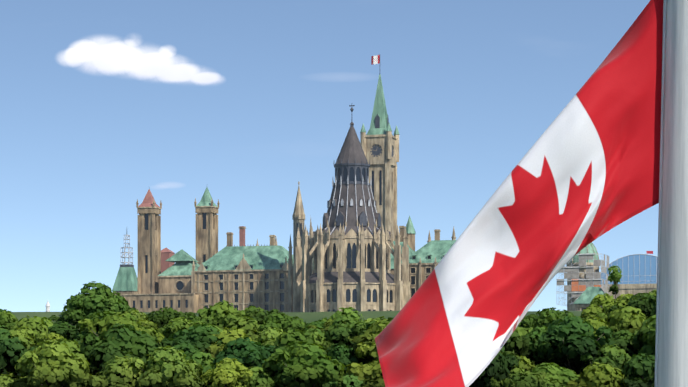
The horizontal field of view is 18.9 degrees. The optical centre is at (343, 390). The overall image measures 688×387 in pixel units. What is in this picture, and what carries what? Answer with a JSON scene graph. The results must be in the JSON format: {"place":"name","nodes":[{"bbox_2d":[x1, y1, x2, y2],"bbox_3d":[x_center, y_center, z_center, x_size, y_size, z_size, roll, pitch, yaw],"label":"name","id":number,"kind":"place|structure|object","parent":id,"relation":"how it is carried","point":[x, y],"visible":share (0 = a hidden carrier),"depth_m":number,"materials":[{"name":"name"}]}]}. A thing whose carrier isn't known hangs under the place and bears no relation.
{"place":"outdoors","nodes":[
{"label":"outdoors","id":0,"kind":"place"},
{"bbox_2d":[11,311,582,377],"bbox_3d":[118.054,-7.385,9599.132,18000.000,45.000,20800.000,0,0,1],"label":"ground","id":1,"kind":"structure","parent":0,"point":[308,317],"depth_m":770.21,"materials":[{"name":"green plant"}]},
{"bbox_2d":[0,325,11,332],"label":"tree","id":2,"kind":"object","parent":1,"relation":"on","point":[1,326],"visible":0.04,"depth_m":733.67,"materials":[{"name":"green plant"}]},
{"bbox_2d":[0,374,15,386],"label":"tree","id":3,"kind":"object","parent":1,"relation":"on","point":[7,380],"visible":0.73,"depth_m":690.23,"materials":[{"name":"green plant"}]},
{"bbox_2d":[0,311,20,329],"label":"tree","id":4,"kind":"object","parent":1,"relation":"on","point":[6,317],"visible":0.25,"depth_m":738.78,"materials":[{"name":"green plant"}]},
{"bbox_2d":[0,329,37,376],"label":"tree","id":5,"kind":"object","parent":1,"relation":"on","point":[9,362],"visible":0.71,"depth_m":701.19,"materials":[{"name":"green plant"}]},
{"bbox_2d":[4,326,46,369],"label":"tree","id":6,"kind":"object","parent":1,"relation":"on","point":[30,338],"visible":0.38,"depth_m":709.87,"materials":[{"name":"green plant"}]},
{"bbox_2d":[12,315,50,344],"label":"tree","id":7,"kind":"object","parent":1,"relation":"on","point":[36,325],"visible":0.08,"depth_m":732.27,"materials":[{"name":"green plant"}]},
{"bbox_2d":[1,370,66,386],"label":"tree","id":8,"kind":"object","parent":1,"relation":"on","point":[15,377],"visible":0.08,"depth_m":703.41,"materials":[{"name":"green plant"}]},
{"bbox_2d":[35,316,55,337],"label":"tree","id":9,"kind":"object","parent":1,"relation":"on","point":[49,322],"visible":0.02,"depth_m":755.26,"materials":[{"name":"green plant"}]},
{"bbox_2d":[46,301,49,311],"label":"monument","id":10,"kind":"object","parent":1,"relation":"on","point":[47,307],"visible":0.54,"depth_m":900.87,"materials":[{"name":"stone"}]},
{"bbox_2d":[12,339,91,386],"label":"tree","id":11,"kind":"object","parent":1,"relation":"on","point":[49,365],"visible":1,"depth_m":684.81,"materials":[{"name":"green plant"}]},
{"bbox_2d":[48,333,66,340],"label":"tree","id":12,"kind":"object","parent":1,"relation":"on","point":[53,336],"depth_m":742.72,"materials":[{"name":"green plant"}]},
{"bbox_2d":[47,321,79,340],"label":"tree","id":13,"kind":"object","parent":1,"relation":"on","point":[64,330],"visible":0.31,"depth_m":749.73,"materials":[{"name":"green plant"}]},
{"bbox_2d":[36,338,99,386],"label":"tree","id":14,"kind":"object","parent":1,"relation":"on","point":[74,347],"visible":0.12,"depth_m":705.22,"materials":[{"name":"green plant"}]},
{"bbox_2d":[48,296,88,324],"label":"tree","id":15,"kind":"object","parent":1,"relation":"on","point":[72,312],"visible":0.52,"depth_m":762.01,"materials":[{"name":"green plant"}]},
{"bbox_2d":[69,331,99,344],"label":"tree","id":16,"kind":"object","parent":1,"relation":"on","point":[80,335],"visible":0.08,"depth_m":730.87,"materials":[{"name":"green plant"}]},
{"bbox_2d":[76,313,92,335],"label":"tree","id":17,"kind":"object","parent":1,"relation":"on","point":[87,317],"visible":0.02,"depth_m":754.58,"materials":[{"name":"green plant"}]},
{"bbox_2d":[68,281,128,317],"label":"tree","id":18,"kind":"object","parent":1,"relation":"on","point":[100,295],"visible":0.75,"depth_m":766.26,"materials":[{"name":"green plant"}]},
{"bbox_2d":[78,310,120,340],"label":"tree","id":19,"kind":"object","parent":1,"relation":"on","point":[101,315],"visible":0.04,"depth_m":740.65,"materials":[{"name":"green plant"}]},
{"bbox_2d":[88,297,135,314],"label":"tree","id":20,"kind":"object","parent":1,"relation":"on","point":[128,308],"visible":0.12,"depth_m":771.71,"materials":[{"name":"green plant"}]},
{"bbox_2d":[78,312,157,346],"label":"tree","id":21,"kind":"object","parent":1,"relation":"on","point":[105,324],"visible":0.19,"depth_m":729.30,"materials":[{"name":"green plant"}]},
{"bbox_2d":[88,356,148,386],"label":"tree","id":22,"kind":"object","parent":1,"relation":"on","point":[108,377],"visible":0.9,"depth_m":686.61,"materials":[{"name":"green plant"}]},
{"bbox_2d":[80,322,161,382],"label":"tree","id":23,"kind":"object","parent":1,"relation":"on","point":[128,341],"visible":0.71,"depth_m":703.30,"materials":[{"name":"green plant"}]},
{"bbox_2d":[112,233,137,294],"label":"mansard tower","id":24,"kind":"structure","parent":1,"relation":"on","point":[126,281],"depth_m":978.08,"materials":[{"name":"metal"}]},
{"bbox_2d":[124,309,147,321],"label":"tree","id":25,"kind":"object","parent":1,"relation":"on","point":[136,314],"visible":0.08,"depth_m":755.88,"materials":[{"name":"green plant"}]},
{"bbox_2d":[135,320,157,329],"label":"tree","id":26,"kind":"object","parent":1,"relation":"on","point":[145,323],"visible":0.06,"depth_m":744.18,"materials":[{"name":"green plant"}]},
{"bbox_2d":[148,329,164,346],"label":"tree","id":27,"kind":"object","parent":1,"relation":"on","point":[159,337],"visible":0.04,"depth_m":728.47,"materials":[{"name":"green plant"}]},
{"bbox_2d":[130,346,203,386],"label":"tree","id":28,"kind":"object","parent":1,"relation":"on","point":[173,371],"visible":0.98,"depth_m":685.15,"materials":[{"name":"green plant"}]},
{"bbox_2d":[145,306,195,328],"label":"tree","id":29,"kind":"object","parent":1,"relation":"on","point":[160,318],"visible":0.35,"depth_m":756.34,"materials":[{"name":"green plant"}]},
{"bbox_2d":[157,317,203,337],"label":"tree","id":30,"kind":"object","parent":1,"relation":"on","point":[171,327],"visible":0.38,"depth_m":740.30,"materials":[{"name":"green plant"}]},
{"bbox_2d":[173,342,217,360],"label":"tree","id":31,"kind":"object","parent":1,"relation":"on","point":[186,348],"visible":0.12,"depth_m":713.85,"materials":[{"name":"green plant"}]},
{"bbox_2d":[160,324,238,353],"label":"tree","id":32,"kind":"object","parent":1,"relation":"on","point":[200,337],"visible":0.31,"depth_m":725.83,"materials":[{"name":"green plant"}]},
{"bbox_2d":[185,351,215,386],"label":"tree","id":33,"kind":"object","parent":1,"relation":"on","point":[207,364],"visible":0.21,"depth_m":701.23,"materials":[{"name":"green plant"}]},
{"bbox_2d":[206,324,222,331],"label":"tree","id":34,"kind":"object","parent":1,"relation":"on","point":[216,327],"depth_m":744.93,"materials":[{"name":"green plant"}]},
{"bbox_2d":[187,300,245,330],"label":"tree","id":35,"kind":"object","parent":1,"relation":"on","point":[220,314],"visible":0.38,"depth_m":750.92,"materials":[{"name":"green plant"}]},
{"bbox_2d":[200,358,253,386],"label":"tree","id":36,"kind":"object","parent":1,"relation":"on","point":[228,372],"visible":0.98,"depth_m":685.84,"materials":[{"name":"green plant"}]},
{"bbox_2d":[202,327,252,357],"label":"tree","id":37,"kind":"object","parent":1,"relation":"on","point":[214,350],"visible":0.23,"depth_m":720.41,"materials":[{"name":"green plant"}]},
{"bbox_2d":[210,316,271,338],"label":"tree","id":38,"kind":"object","parent":1,"relation":"on","point":[250,327],"visible":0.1,"depth_m":744.08,"materials":[{"name":"green plant"}]},
{"bbox_2d":[212,337,281,378],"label":"tree","id":39,"kind":"object","parent":1,"relation":"on","point":[246,353],"visible":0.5,"depth_m":700.39,"materials":[{"name":"green plant"}]},
{"bbox_2d":[230,306,279,333],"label":"tree","id":40,"kind":"object","parent":1,"relation":"on","point":[260,315],"visible":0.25,"depth_m":754.53,"materials":[{"name":"green plant"}]},
{"bbox_2d":[240,366,278,386],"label":"tree","id":41,"kind":"object","parent":1,"relation":"on","point":[256,379],"visible":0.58,"depth_m":688.18,"materials":[{"name":"green plant"}]},
{"bbox_2d":[252,327,285,347],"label":"tree","id":42,"kind":"object","parent":1,"relation":"on","point":[273,333],"visible":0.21,"depth_m":727.50,"materials":[{"name":"green plant"}]},
{"bbox_2d":[255,312,304,334],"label":"tree","id":43,"kind":"object","parent":1,"relation":"on","point":[287,322],"visible":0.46,"depth_m":743.34,"materials":[{"name":"green plant"}]},
{"bbox_2d":[267,315,307,333],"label":"tree","id":44,"kind":"object","parent":1,"relation":"on","point":[300,320],"visible":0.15,"depth_m":751.97,"materials":[{"name":"green plant"}]},
{"bbox_2d":[120,216,455,312],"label":"block","id":45,"kind":"structure","parent":1,"relation":"on","point":[241,276],"depth_m":847.09,"materials":[{"name":"stone"}]},
{"bbox_2d":[136,189,161,293],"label":"vent tower","id":46,"kind":"structure","parent":45,"relation":"on","point":[149,238],"depth_m":863.67,"materials":[{"name":"stone"}]},
{"bbox_2d":[194,187,219,264],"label":"vent tower","id":47,"kind":"structure","parent":45,"relation":"on","point":[206,208],"depth_m":881.49,"materials":[{"name":"stone"}]},
{"bbox_2d":[288,182,312,311],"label":"stone turret","id":48,"kind":"object","parent":1,"relation":"on","point":[298,217],"visible":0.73,"depth_m":828.59,"materials":[{"name":"beige stone"}]},
{"bbox_2d":[262,341,345,386],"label":"tree","id":49,"kind":"object","parent":1,"relation":"on","point":[291,366],"visible":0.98,"depth_m":686.12,"materials":[{"name":"green plant"}]},
{"bbox_2d":[273,329,339,359],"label":"tree","id":50,"kind":"object","parent":1,"relation":"on","point":[285,339],"visible":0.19,"depth_m":712.61,"materials":[{"name":"green plant"}]},
{"bbox_2d":[304,320,324,331],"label":"tree","id":51,"kind":"object","parent":1,"relation":"on","point":[318,324],"visible":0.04,"depth_m":751.50,"materials":[{"name":"green plant"}]},
{"bbox_2d":[303,327,333,349],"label":"tree","id":52,"kind":"object","parent":1,"relation":"on","point":[319,337],"visible":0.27,"depth_m":722.69,"materials":[{"name":"green plant"}]},
{"bbox_2d":[307,318,345,334],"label":"tree","id":53,"kind":"object","parent":1,"relation":"on","point":[327,323],"visible":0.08,"depth_m":741.26,"materials":[{"name":"green plant"}]},
{"bbox_2d":[322,307,365,322],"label":"tree","id":54,"kind":"object","parent":1,"relation":"on","point":[347,312],"visible":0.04,"depth_m":752.74,"materials":[{"name":"green plant"}]},
{"bbox_2d":[326,343,365,374],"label":"tree","id":55,"kind":"object","parent":1,"relation":"on","point":[347,356],"visible":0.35,"depth_m":711.58,"materials":[{"name":"green plant"}]},
{"bbox_2d":[320,373,371,386],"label":"tree","id":56,"kind":"object","parent":1,"relation":"on","point":[347,380],"visible":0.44,"depth_m":689.84,"materials":[{"name":"green plant"}]},
{"bbox_2d":[325,315,376,357],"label":"tree","id":57,"kind":"object","parent":1,"relation":"on","point":[342,328],"visible":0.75,"depth_m":721.37,"materials":[{"name":"green plant"}]},
{"bbox_2d":[293,105,409,311],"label":"library of parliament","id":58,"kind":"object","parent":1,"relation":"on","point":[351,240],"visible":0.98,"depth_m":787.06,"materials":[{"name":"stone"}]},
{"bbox_2d":[346,360,384,386],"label":"tree","id":59,"kind":"object","parent":1,"relation":"on","point":[370,373],"visible":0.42,"depth_m":691.08,"materials":[{"name":"green plant"}]},
{"bbox_2d":[342,319,391,359],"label":"tree","id":60,"kind":"object","parent":1,"relation":"on","point":[375,328],"visible":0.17,"depth_m":713.38,"materials":[{"name":"green plant"}]},
{"bbox_2d":[354,331,381,368],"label":"tree","id":61,"kind":"object","parent":1,"relation":"on","point":[372,349],"visible":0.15,"depth_m":705.64,"materials":[{"name":"green plant"}]},
{"bbox_2d":[363,318,382,359],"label":"tree","id":62,"kind":"object","parent":1,"relation":"on","point":[368,320],"visible":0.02,"depth_m":742.18,"materials":[{"name":"green plant"}]},
{"bbox_2d":[372,316,386,322],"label":"tree","id":63,"kind":"object","parent":1,"relation":"on","point":[379,318],"depth_m":754.86,"materials":[{"name":"green plant"}]},
{"bbox_2d":[360,74,399,240],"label":"clock tower","id":64,"kind":"structure","parent":1,"relation":"on","point":[379,142],"depth_m":856.12,"materials":[{"name":"stone"}]},
{"bbox_2d":[469,346,518,386],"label":"tree","id":65,"kind":"object","parent":1,"relation":"on","point":[500,362],"visible":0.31,"depth_m":681.88,"materials":[{"name":"green plant"}]},
{"bbox_2d":[476,350,520,385],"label":"tree","id":66,"kind":"object","parent":1,"relation":"on","point":[518,358],"depth_m":696.51,"materials":[{"name":"green plant"}]},
{"bbox_2d":[483,365,546,386],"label":"tree","id":67,"kind":"object","parent":1,"relation":"on","point":[518,380],"visible":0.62,"depth_m":683.20,"materials":[{"name":"green plant"}]},
{"bbox_2d":[500,329,537,359],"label":"tree","id":68,"kind":"object","parent":1,"relation":"on","point":[516,342],"visible":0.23,"depth_m":709.63,"materials":[{"name":"green plant"}]},
{"bbox_2d":[514,323,534,354],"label":"tree","id":69,"kind":"object","parent":1,"relation":"on","point":[521,330],"visible":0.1,"depth_m":724.52,"materials":[{"name":"green plant"}]},
{"bbox_2d":[514,356,535,370],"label":"tree","id":70,"kind":"object","parent":1,"relation":"on","point":[525,364],"visible":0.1,"depth_m":706.14,"materials":[{"name":"green plant"}]},
{"bbox_2d":[526,325,566,366],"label":"tree","id":71,"kind":"object","parent":1,"relation":"on","point":[536,357],"visible":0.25,"depth_m":712.42,"materials":[{"name":"green plant"}]},
{"bbox_2d":[520,362,579,386],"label":"tree","id":72,"kind":"object","parent":1,"relation":"on","point":[556,376],"visible":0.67,"depth_m":690.29,"materials":[{"name":"green plant"}]},
{"bbox_2d":[520,307,582,331],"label":"tree","id":73,"kind":"object","parent":1,"relation":"on","point":[548,316],"visible":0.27,"depth_m":726.34,"materials":[{"name":"green plant"}]},
{"bbox_2d":[544,310,593,331],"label":"tree","id":74,"kind":"object","parent":1,"relation":"on","point":[565,312],"depth_m":740.56,"materials":[{"name":"green plant"}]},
{"bbox_2d":[535,316,614,370],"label":"tree","id":75,"kind":"object","parent":1,"relation":"on","point":[572,344],"visible":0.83,"depth_m":707.19,"materials":[{"name":"green plant"}]},
{"bbox_2d":[556,242,608,310],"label":"building","id":76,"kind":"structure","parent":1,"relation":"on","point":[580,270],"depth_m":1039.73,"materials":[{"name":"stone"}]},
{"bbox_2d":[573,287,605,310],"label":"pavilion","id":77,"kind":"structure","parent":1,"relation":"on","point":[586,297],"depth_m":901.10,"materials":[{"name":"metal"}]},
{"bbox_2d":[566,362,625,386],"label":"tree","id":78,"kind":"object","parent":1,"relation":"on","point":[605,375],"visible":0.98,"depth_m":684.91,"materials":[{"name":"green plant"}]},
{"bbox_2d":[580,293,616,320],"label":"tree","id":79,"kind":"object","parent":1,"relation":"on","point":[592,309],"visible":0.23,"depth_m":752.26,"materials":[{"name":"green plant"}]},
{"bbox_2d":[579,317,628,337],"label":"tree","id":80,"kind":"object","parent":1,"relation":"on","point":[595,322],"visible":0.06,"depth_m":727.80,"materials":[{"name":"green plant"}]},
{"bbox_2d":[579,344,631,376],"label":"tree","id":81,"kind":"object","parent":1,"relation":"on","point":[618,356],"visible":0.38,"depth_m":700.17,"materials":[{"name":"green plant"}]},
{"bbox_2d":[607,265,621,298],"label":"tree","id":82,"kind":"object","parent":1,"relation":"on","point":[614,276],"visible":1,"depth_m":897.81,"materials":[{"name":"green plant"}]},
{"bbox_2d":[602,294,634,307],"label":"tree","id":83,"kind":"object","parent":1,"relation":"on","point":[618,298],"visible":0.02,"depth_m":778.52,"materials":[{"name":"green plant"}]},
{"bbox_2d":[609,296,632,308],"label":"tree","id":84,"kind":"object","parent":1,"relation":"on","point":[621,302],"visible":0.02,"depth_m":748.82,"materials":[{"name":"green plant"}]},
{"bbox_2d":[594,305,650,338],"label":"tree","id":85,"kind":"object","parent":1,"relation":"on","point":[624,317],"visible":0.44,"depth_m":725.59,"materials":[{"name":"green plant"}]},
{"bbox_2d":[608,329,647,356],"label":"tree","id":86,"kind":"object","parent":1,"relation":"on","point":[620,340],"visible":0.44,"depth_m":714.90,"materials":[{"name":"green plant"}]},
{"bbox_2d":[600,251,657,298],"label":"glass hall","id":87,"kind":"structure","parent":1,"relation":"on","point":[639,273],"depth_m":1227.47,"materials":[{"name":"blue glass"}]},
{"bbox_2d":[606,293,656,318],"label":"tree","id":88,"kind":"object","parent":1,"relation":"on","point":[641,301],"visible":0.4,"depth_m":735.00,"materials":[{"name":"green plant"}]},
{"bbox_2d":[611,353,654,386],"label":"tree","id":89,"kind":"object","parent":1,"relation":"on","point":[633,373],"visible":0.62,"depth_m":688.33,"materials":[{"name":"green plant"}]},
{"bbox_2d":[628,315,655,353],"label":"tree","id":90,"kind":"object","parent":1,"relation":"on","point":[639,333],"visible":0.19,"depth_m":713.15,"materials":[{"name":"green plant"}]},
{"bbox_2d":[638,344,654,377],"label":"tree","id":91,"kind":"object","parent":1,"relation":"on","point":[648,349],"visible":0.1,"depth_m":699.51,"materials":[{"name":"green plant"}]},
{"bbox_2d":[643,318,655,354],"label":"tree","id":92,"kind":"object","parent":1,"relation":"on","point":[649,337],"visible":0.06,"depth_m":695.49,"materials":[{"name":"green plant"}]},
{"bbox_2d":[649,297,655,314],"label":"tree","id":93,"kind":"object","parent":1,"relation":"on","point":[653,312],"visible":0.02,"depth_m":732.92,"materials":[{"name":"green plant"}]},
{"bbox_2d":[649,289,656,295],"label":"tree","id":94,"kind":"object","parent":1,"relation":"on","point":[654,292],"visible":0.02,"depth_m":785.57,"materials":[{"name":"green plant"}]},
{"bbox_2d":[654,0,687,386],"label":"flagpole","id":95,"kind":"object","parent":1,"relation":"on","point":[671,356],"visible":1,"depth_m":8.74,"materials":[{"name":"silver metal"}]},
{"bbox_2d":[375,0,663,386],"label":"flag","id":96,"kind":"object","parent":95,"relation":"attached to","point":[585,172],"visible":0.96,"depth_m":8.72,"materials":[{"name":"red fabric"}]},
{"bbox_2d":[0,0,658,311],"label":"sky","id":97,"kind":"structure","parent":0,"point":[104,104],"materials":[{"name":"blue"}]},
{"bbox_2d":[371,55,379,64],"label":"flag","id":98,"kind":"object","parent":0,"point":[375,59],"visible":0.96,"depth_m":861.17,"materials":[{"name":"fabric"}]}
]}

